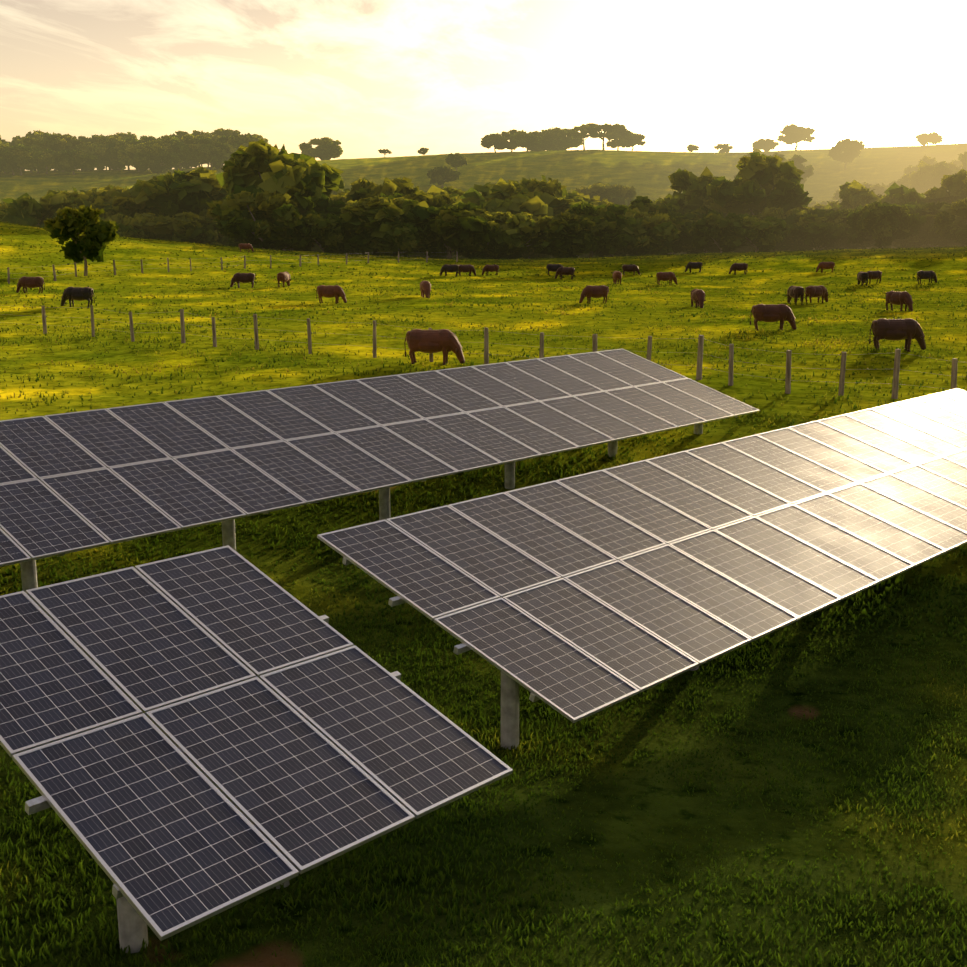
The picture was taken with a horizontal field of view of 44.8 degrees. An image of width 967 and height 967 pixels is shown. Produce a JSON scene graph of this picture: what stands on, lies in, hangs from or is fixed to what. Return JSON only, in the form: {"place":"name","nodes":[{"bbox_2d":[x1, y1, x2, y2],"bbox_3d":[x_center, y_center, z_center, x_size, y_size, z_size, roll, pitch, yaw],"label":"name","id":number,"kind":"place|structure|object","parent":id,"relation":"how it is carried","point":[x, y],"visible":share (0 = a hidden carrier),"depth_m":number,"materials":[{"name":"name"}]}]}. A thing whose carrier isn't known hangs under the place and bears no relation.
{"place":"outdoors","nodes":[
{"label":"outdoors","id":0,"kind":"place"},
{"bbox_2d":[0,143,966,966],"bbox_3d":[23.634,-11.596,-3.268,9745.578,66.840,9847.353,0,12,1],"label":"ground","id":1,"kind":"structure","parent":0,"point":[644,173],"depth_m":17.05,"materials":[{"name":"green plant"}]},
{"bbox_2d":[0,141,11,171],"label":"tree","id":2,"kind":"object","parent":1,"relation":"on","point":[5,165],"visible":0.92,"depth_m":552.12,"materials":[{"name":"green plant"}]},
{"bbox_2d":[5,145,45,174],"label":"tree","id":3,"kind":"object","parent":1,"relation":"on","point":[30,158],"visible":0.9,"depth_m":558.84,"materials":[{"name":"green plant"}]},
{"bbox_2d":[10,136,49,172],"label":"tree","id":4,"kind":"object","parent":1,"relation":"on","point":[30,142],"visible":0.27,"depth_m":584.65,"materials":[{"name":"green plant"}]},
{"bbox_2d":[16,276,44,292],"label":"cow","id":5,"kind":"object","parent":1,"relation":"on","point":[24,282],"visible":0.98,"depth_m":80.08},
{"bbox_2d":[0,192,78,227],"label":"tree","id":6,"kind":"object","parent":1,"relation":"on","point":[26,209],"visible":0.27,"depth_m":210.52,"materials":[{"name":"green plant"}]},
{"bbox_2d":[36,148,60,173],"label":"tree","id":7,"kind":"object","parent":1,"relation":"on","point":[47,160],"visible":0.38,"depth_m":572.26,"materials":[{"name":"green plant"}]},
{"bbox_2d":[44,132,86,171],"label":"tree","id":8,"kind":"object","parent":1,"relation":"on","point":[54,141],"visible":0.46,"depth_m":591.01,"materials":[{"name":"green plant"}]},
{"bbox_2d":[40,187,104,202],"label":"tree","id":9,"kind":"object","parent":1,"relation":"on","point":[90,197],"visible":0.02,"depth_m":228.24,"materials":[{"name":"green plant"}]},
{"bbox_2d":[51,149,98,174],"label":"tree","id":10,"kind":"object","parent":1,"relation":"on","point":[72,161],"visible":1,"depth_m":566.33,"materials":[{"name":"green plant"}]},
{"bbox_2d":[61,287,94,307],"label":"cow","id":11,"kind":"object","parent":1,"relation":"on","point":[70,294],"visible":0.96,"depth_m":66.75},
{"bbox_2d":[44,205,119,275],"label":"tree","id":12,"kind":"object","parent":1,"relation":"on","point":[92,241],"visible":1,"depth_m":99.34,"materials":[{"name":"green plant"}]},
{"bbox_2d":[68,143,110,170],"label":"tree","id":13,"kind":"object","parent":1,"relation":"on","point":[101,154],"visible":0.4,"depth_m":597.51,"materials":[{"name":"green plant"}]},
{"bbox_2d":[86,184,132,202],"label":"tree","id":14,"kind":"object","parent":1,"relation":"on","point":[107,191],"visible":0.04,"depth_m":231.57,"materials":[{"name":"green plant"}]},
{"bbox_2d":[68,195,151,218],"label":"tree","id":15,"kind":"object","parent":1,"relation":"on","point":[99,203],"visible":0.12,"depth_m":217.39,"materials":[{"name":"green plant"}]},
{"bbox_2d":[97,135,135,169],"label":"tree","id":16,"kind":"object","parent":1,"relation":"on","point":[110,139],"visible":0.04,"depth_m":604.10,"materials":[{"name":"green plant"}]},
{"bbox_2d":[106,140,143,170],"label":"tree","id":17,"kind":"object","parent":1,"relation":"on","point":[114,148],"visible":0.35,"depth_m":597.86,"materials":[{"name":"green plant"}]},
{"bbox_2d":[117,143,146,171],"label":"tree","id":18,"kind":"object","parent":1,"relation":"on","point":[124,157],"visible":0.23,"depth_m":582.69,"materials":[{"name":"green plant"}]},
{"bbox_2d":[110,212,172,240],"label":"tree","id":19,"kind":"object","parent":1,"relation":"on","point":[138,220],"visible":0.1,"depth_m":211.51,"materials":[{"name":"green plant"}]},
{"bbox_2d":[105,186,194,216],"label":"tree","id":20,"kind":"object","parent":1,"relation":"on","point":[117,199],"visible":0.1,"depth_m":221.42,"materials":[{"name":"green plant"}]},
{"bbox_2d":[134,139,182,172],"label":"tree","id":21,"kind":"object","parent":1,"relation":"on","point":[148,154],"visible":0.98,"depth_m":572.84,"materials":[{"name":"green plant"}]},
{"bbox_2d":[132,211,219,243],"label":"tree","id":22,"kind":"object","parent":1,"relation":"on","point":[190,227],"visible":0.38,"depth_m":209.18,"materials":[{"name":"green plant"}]},
{"bbox_2d":[158,134,196,170],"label":"tree","id":23,"kind":"object","parent":1,"relation":"on","point":[181,150],"visible":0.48,"depth_m":583.85,"materials":[{"name":"green plant"}]},
{"bbox_2d":[130,166,228,217],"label":"tree","id":24,"kind":"object","parent":1,"relation":"on","point":[194,191],"visible":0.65,"depth_m":218.77,"materials":[{"name":"green plant"}]},
{"bbox_2d":[172,217,228,245],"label":"tree","id":25,"kind":"object","parent":1,"relation":"on","point":[222,239],"visible":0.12,"depth_m":211.17,"materials":[{"name":"green plant"}]},
{"bbox_2d":[188,137,231,169],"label":"tree","id":26,"kind":"object","parent":1,"relation":"on","point":[207,150],"visible":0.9,"depth_m":583.25,"materials":[{"name":"green plant"}]},
{"bbox_2d":[209,128,240,136],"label":"tree","id":27,"kind":"object","parent":1,"relation":"on","point":[221,132],"visible":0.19,"depth_m":668.76,"materials":[{"name":"green plant"}]},
{"bbox_2d":[213,141,238,169],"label":"tree","id":28,"kind":"object","parent":1,"relation":"on","point":[224,155],"visible":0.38,"depth_m":587.69,"materials":[{"name":"green plant"}]},
{"bbox_2d":[7,251,457,283],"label":"fence","id":29,"kind":"object","parent":1,"relation":"on","point":[114,270],"visible":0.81,"depth_m":109.69,"materials":[{"name":"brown wood"}]},
{"bbox_2d":[216,133,250,147],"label":"tree","id":30,"kind":"object","parent":1,"relation":"on","point":[230,141],"visible":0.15,"depth_m":602.96,"materials":[{"name":"green plant"}]},
{"bbox_2d":[230,273,255,287],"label":"cow","id":31,"kind":"object","parent":1,"relation":"on","point":[238,278],"visible":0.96,"depth_m":90.05},
{"bbox_2d":[232,134,270,146],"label":"tree","id":32,"kind":"object","parent":1,"relation":"on","point":[251,138],"visible":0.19,"depth_m":599.53,"materials":[{"name":"green plant"}]},
{"bbox_2d":[206,190,302,249],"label":"tree","id":33,"kind":"object","parent":1,"relation":"on","point":[272,215],"visible":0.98,"depth_m":179.96,"materials":[{"name":"green plant"}]},
{"bbox_2d":[0,545,512,952],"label":"solar array","id":34,"kind":"object","parent":1,"relation":"on","point":[276,735],"visible":0.96,"depth_m":9.14,"materials":[{"name":"glass"}]},
{"bbox_2d":[215,139,345,250],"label":"tree","id":35,"kind":"object","parent":1,"relation":"on","point":[306,183],"visible":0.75,"depth_m":193.05,"materials":[{"name":"green plant"}]},
{"bbox_2d":[298,137,342,159],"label":"tree","id":36,"kind":"object","parent":1,"relation":"on","point":[327,148],"visible":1,"depth_m":672.31,"materials":[{"name":"green plant"}]},
{"bbox_2d":[316,285,346,303],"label":"cow","id":37,"kind":"object","parent":1,"relation":"on","point":[335,291],"visible":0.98,"depth_m":74.07},
{"bbox_2d":[0,349,759,592],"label":"solar array","id":38,"kind":"object","parent":1,"relation":"on","point":[76,481],"visible":0.88,"depth_m":19.64,"materials":[{"name":"glass"}]},
{"bbox_2d":[329,177,430,257],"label":"tree","id":39,"kind":"object","parent":1,"relation":"on","point":[403,186],"visible":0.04,"depth_m":207.53,"materials":[{"name":"green plant"}]},
{"bbox_2d":[338,195,440,256],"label":"tree","id":40,"kind":"object","parent":1,"relation":"on","point":[371,220],"visible":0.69,"depth_m":181.80,"materials":[{"name":"green plant"}]},
{"bbox_2d":[344,188,454,219],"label":"tree","id":41,"kind":"object","parent":1,"relation":"on","point":[439,200],"visible":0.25,"depth_m":201.11,"materials":[{"name":"green plant"}]},
{"bbox_2d":[376,222,422,256],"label":"tree","id":42,"kind":"object","parent":1,"relation":"on","point":[407,240],"visible":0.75,"depth_m":180.90,"materials":[{"name":"green plant"}]},
{"bbox_2d":[420,280,430,297],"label":"cow","id":43,"kind":"object","parent":1,"relation":"on","point":[425,287],"visible":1,"depth_m":79.63},
{"bbox_2d":[404,329,464,364],"bbox_3d":[-1.675,-4.679,40.231,2.112,1.245,0.837,2,12,7],"label":"cow","id":44,"kind":"object","parent":1,"relation":"on","point":[445,341],"visible":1,"depth_m":39.93},
{"bbox_2d":[426,166,460,186],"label":"tree","id":45,"kind":"object","parent":1,"relation":"on","point":[440,175],"visible":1,"depth_m":500.12,"materials":[{"name":"green plant"}]},
{"bbox_2d":[399,200,503,258],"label":"tree","id":46,"kind":"object","parent":1,"relation":"on","point":[459,225],"visible":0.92,"depth_m":181.45,"materials":[{"name":"green plant"}]},
{"bbox_2d":[445,152,466,170],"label":"tree","id":47,"kind":"object","parent":1,"relation":"on","point":[455,160],"visible":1,"depth_m":538.63,"materials":[{"name":"green plant"}]},
{"bbox_2d":[427,185,485,204],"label":"tree","id":48,"kind":"object","parent":1,"relation":"on","point":[471,194],"depth_m":237.16,"materials":[{"name":"green plant"}]},
{"bbox_2d":[451,213,508,258],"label":"tree","id":49,"kind":"object","parent":1,"relation":"on","point":[473,251],"visible":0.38,"depth_m":184.58,"materials":[{"name":"green plant"}]},
{"bbox_2d":[1,305,960,398],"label":"fence","id":50,"kind":"object","parent":1,"relation":"on","point":[895,384],"visible":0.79,"depth_m":36.26,"materials":[{"name":"grey wood"}]},
{"bbox_2d":[480,133,508,151],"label":"tree","id":51,"kind":"object","parent":1,"relation":"on","point":[492,140],"visible":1,"depth_m":679.45,"materials":[{"name":"green plant"}]},
{"bbox_2d":[501,129,522,151],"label":"tree","id":52,"kind":"object","parent":1,"relation":"on","point":[511,145],"visible":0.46,"depth_m":692.26,"materials":[{"name":"green plant"}]},
{"bbox_2d":[483,211,550,258],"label":"tree","id":53,"kind":"object","parent":1,"relation":"on","point":[511,225],"visible":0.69,"depth_m":184.48,"materials":[{"name":"green plant"}]},
{"bbox_2d":[452,178,584,258],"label":"tree","id":54,"kind":"object","parent":1,"relation":"on","point":[511,196],"visible":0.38,"depth_m":212.75,"materials":[{"name":"green plant"}]},
{"bbox_2d":[510,130,542,150],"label":"tree","id":55,"kind":"object","parent":1,"relation":"on","point":[523,139],"visible":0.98,"depth_m":671.79,"materials":[{"name":"green plant"}]},
{"bbox_2d":[519,250,551,258],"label":"bush","id":56,"kind":"object","parent":1,"relation":"on","point":[532,254],"visible":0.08,"depth_m":196.56,"materials":[{"name":"green plant"}]},
{"bbox_2d":[525,131,558,150],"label":"tree","id":57,"kind":"object","parent":1,"relation":"on","point":[548,144],"visible":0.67,"depth_m":688.33,"materials":[{"name":"green plant"}]},
{"bbox_2d":[519,175,570,216],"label":"tree","id":58,"kind":"object","parent":1,"relation":"on","point":[556,188],"visible":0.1,"depth_m":220.14,"materials":[{"name":"green plant"}]},
{"bbox_2d":[541,127,582,150],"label":"tree","id":59,"kind":"object","parent":1,"relation":"on","point":[565,142],"visible":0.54,"depth_m":690.62,"materials":[{"name":"green plant"}]},
{"bbox_2d":[519,212,610,257],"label":"tree","id":60,"kind":"object","parent":1,"relation":"on","point":[577,239],"visible":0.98,"depth_m":180.04,"materials":[{"name":"green plant"}]},
{"bbox_2d":[555,267,574,278],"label":"cow","id":61,"kind":"object","parent":1,"relation":"on","point":[560,271],"visible":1,"depth_m":110.79},
{"bbox_2d":[566,124,602,149],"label":"tree","id":62,"kind":"object","parent":1,"relation":"on","point":[573,133],"visible":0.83,"depth_m":667.43,"materials":[{"name":"green plant"}]},
{"bbox_2d":[565,190,608,205],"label":"tree","id":63,"kind":"object","parent":1,"relation":"on","point":[576,196],"visible":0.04,"depth_m":248.01,"materials":[{"name":"green plant"}]},
{"bbox_2d":[560,202,626,257],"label":"tree","id":64,"kind":"object","parent":1,"relation":"on","point":[611,222],"visible":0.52,"depth_m":183.90,"materials":[{"name":"green plant"}]},
{"bbox_2d":[579,285,608,303],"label":"cow","id":65,"kind":"object","parent":1,"relation":"on","point":[589,291],"visible":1,"depth_m":73.81},
{"bbox_2d":[572,182,636,205],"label":"tree","id":66,"kind":"object","parent":1,"relation":"on","point":[619,194],"visible":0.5,"depth_m":365.22,"materials":[{"name":"green plant"}]},
{"bbox_2d":[586,123,630,149],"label":"tree","id":67,"kind":"object","parent":1,"relation":"on","point":[610,128],"visible":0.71,"depth_m":670.04,"materials":[{"name":"green plant"}]},
{"bbox_2d":[602,129,633,149],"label":"tree","id":68,"kind":"object","parent":1,"relation":"on","point":[618,141],"visible":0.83,"depth_m":679.88,"materials":[{"name":"green plant"}]},
{"bbox_2d":[594,202,656,256],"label":"tree","id":69,"kind":"object","parent":1,"relation":"on","point":[633,227],"visible":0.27,"depth_m":185.85,"materials":[{"name":"green plant"}]},
{"bbox_2d":[625,132,645,150],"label":"tree","id":70,"kind":"object","parent":1,"relation":"on","point":[637,139],"visible":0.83,"depth_m":681.39,"materials":[{"name":"green plant"}]},
{"bbox_2d":[317,388,966,749],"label":"solar array","id":71,"kind":"object","parent":1,"relation":"on","point":[574,599],"visible":0.98,"depth_m":15.17,"materials":[{"name":"glass"}]},
{"bbox_2d":[606,211,680,255],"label":"tree","id":72,"kind":"object","parent":1,"relation":"on","point":[662,226],"visible":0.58,"depth_m":184.33,"materials":[{"name":"green plant"}]},
{"bbox_2d":[607,196,679,217],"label":"tree","id":73,"kind":"object","parent":1,"relation":"on","point":[644,204],"visible":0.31,"depth_m":194.52,"materials":[{"name":"green plant"}]},
{"bbox_2d":[656,272,676,284],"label":"cow","id":74,"kind":"object","parent":1,"relation":"on","point":[666,276],"visible":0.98,"depth_m":102.25},
{"bbox_2d":[654,212,704,254],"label":"tree","id":75,"kind":"object","parent":1,"relation":"on","point":[678,220],"visible":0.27,"depth_m":188.55,"materials":[{"name":"green plant"}]},
{"bbox_2d":[691,289,705,307],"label":"cow","id":76,"kind":"object","parent":1,"relation":"on","point":[698,297],"visible":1,"depth_m":72.61},
{"bbox_2d":[660,166,739,252],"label":"tree","id":77,"kind":"object","parent":1,"relation":"on","point":[691,186],"visible":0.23,"depth_m":205.87,"materials":[{"name":"green plant"}]},
{"bbox_2d":[689,185,789,252],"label":"tree","id":78,"kind":"object","parent":1,"relation":"on","point":[730,207],"visible":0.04,"depth_m":195.75,"materials":[{"name":"green plant"}]},
{"bbox_2d":[706,152,812,214],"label":"tree","id":79,"kind":"object","parent":1,"relation":"on","point":[758,170],"visible":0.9,"depth_m":191.16,"materials":[{"name":"green plant"}]},
{"bbox_2d":[752,138,778,151],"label":"tree","id":80,"kind":"object","parent":1,"relation":"on","point":[765,144],"visible":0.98,"depth_m":671.61,"materials":[{"name":"green plant"}]},
{"bbox_2d":[750,304,796,330],"bbox_3d":[13.195,-7.550,53.407,2.112,1.245,0.837,1,12,6],"label":"cow","id":81,"kind":"object","parent":1,"relation":"on","point":[781,313],"visible":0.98,"depth_m":53.11},
{"bbox_2d":[734,148,813,183],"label":"tree","id":82,"kind":"object","parent":1,"relation":"on","point":[808,169],"visible":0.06,"depth_m":401.24,"materials":[{"name":"green plant"}]},
{"bbox_2d":[747,207,807,251],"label":"tree","id":83,"kind":"object","parent":1,"relation":"on","point":[783,245],"visible":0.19,"depth_m":187.44,"materials":[{"name":"green plant"}]},
{"bbox_2d":[776,124,814,149],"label":"tree","id":84,"kind":"object","parent":1,"relation":"on","point":[794,133],"visible":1,"depth_m":652.24,"materials":[{"name":"green plant"}]},
{"bbox_2d":[786,286,804,304],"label":"cow","id":85,"kind":"object","parent":1,"relation":"on","point":[795,292],"visible":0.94,"depth_m":75.07},
{"bbox_2d":[805,285,828,302],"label":"cow","id":86,"kind":"object","parent":1,"relation":"on","point":[816,291],"visible":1,"depth_m":77.48},
{"bbox_2d":[782,209,854,250],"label":"tree","id":87,"kind":"object","parent":1,"relation":"on","point":[815,231],"visible":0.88,"depth_m":180.99,"materials":[{"name":"green plant"}]},
{"bbox_2d":[809,204,877,249],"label":"tree","id":88,"kind":"object","parent":1,"relation":"on","point":[821,213],"visible":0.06,"depth_m":184.42,"materials":[{"name":"green plant"}]},
{"bbox_2d":[827,138,864,168],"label":"tree","id":89,"kind":"object","parent":1,"relation":"on","point":[851,149],"visible":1,"depth_m":514.00,"materials":[{"name":"green plant"}]},
{"bbox_2d":[831,182,887,202],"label":"tree","id":90,"kind":"object","parent":1,"relation":"on","point":[879,189],"visible":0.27,"depth_m":365.79,"materials":[{"name":"green plant"}]},
{"bbox_2d":[821,180,925,248],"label":"tree","id":91,"kind":"object","parent":1,"relation":"on","point":[854,194],"visible":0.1,"depth_m":205.14,"materials":[{"name":"green plant"}]},
{"bbox_2d":[846,200,926,248],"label":"tree","id":92,"kind":"object","parent":1,"relation":"on","point":[884,224],"visible":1,"depth_m":171.84,"materials":[{"name":"green plant"}]},
{"bbox_2d":[882,171,911,188],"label":"tree","id":93,"kind":"object","parent":1,"relation":"on","point":[905,181],"visible":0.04,"depth_m":378.81,"materials":[{"name":"green plant"}]},
{"bbox_2d":[869,318,925,351],"bbox_3d":[15.534,-5.569,43.977,2.112,1.245,0.837,1,12,5],"label":"cow","id":94,"kind":"object","parent":1,"relation":"on","point":[908,330],"visible":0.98,"depth_m":43.69},
{"bbox_2d":[885,291,912,310],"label":"cow","id":95,"kind":"object","parent":1,"relation":"on","point":[898,298],"visible":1,"depth_m":68.06},
{"bbox_2d":[872,200,932,248],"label":"tree","id":96,"kind":"object","parent":1,"relation":"on","point":[913,208],"visible":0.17,"depth_m":180.76,"materials":[{"name":"green plant"}]},
{"bbox_2d":[892,187,956,205],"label":"tree","id":97,"kind":"object","parent":1,"relation":"on","point":[935,194],"visible":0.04,"depth_m":193.84,"materials":[{"name":"green plant"}]},
{"bbox_2d":[916,271,936,283],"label":"cow","id":98,"kind":"object","parent":1,"relation":"on","point":[929,275],"visible":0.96,"depth_m":100.27},
{"bbox_2d":[894,200,961,247],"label":"tree","id":99,"kind":"object","parent":1,"relation":"on","point":[929,235],"visible":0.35,"depth_m":177.65,"materials":[{"name":"green plant"}]},
{"bbox_2d":[915,132,942,145],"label":"tree","id":100,"kind":"object","parent":1,"relation":"on","point":[923,139],"visible":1,"depth_m":630.54,"materials":[{"name":"green plant"}]},
{"bbox_2d":[903,155,961,173],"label":"tree","id":101,"kind":"object","parent":1,"relation":"on","point":[925,159],"visible":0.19,"depth_m":422.18,"materials":[{"name":"green plant"}]},
{"bbox_2d":[909,160,966,196],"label":"tree","id":102,"kind":"object","parent":1,"relation":"on","point":[925,177],"visible":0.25,"depth_m":358.83,"materials":[{"name":"green plant"}]},
{"bbox_2d":[933,200,966,245],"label":"tree","id":103,"kind":"object","parent":1,"relation":"on","point":[943,221],"visible":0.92,"depth_m":169.09,"materials":[{"name":"green plant"}]},
{"bbox_2d":[937,198,966,246],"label":"tree","id":104,"kind":"object","parent":1,"relation":"on","point":[958,221],"visible":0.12,"depth_m":175.55,"materials":[{"name":"green plant"}]},
{"bbox_2d":[940,169,966,201],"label":"tree","id":105,"kind":"object","parent":1,"relation":"on","point":[956,185],"visible":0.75,"depth_m":193.94,"materials":[{"name":"green plant"}]},
{"bbox_2d":[0,0,966,170],"label":"sky","id":106,"kind":"structure","parent":0,"point":[401,77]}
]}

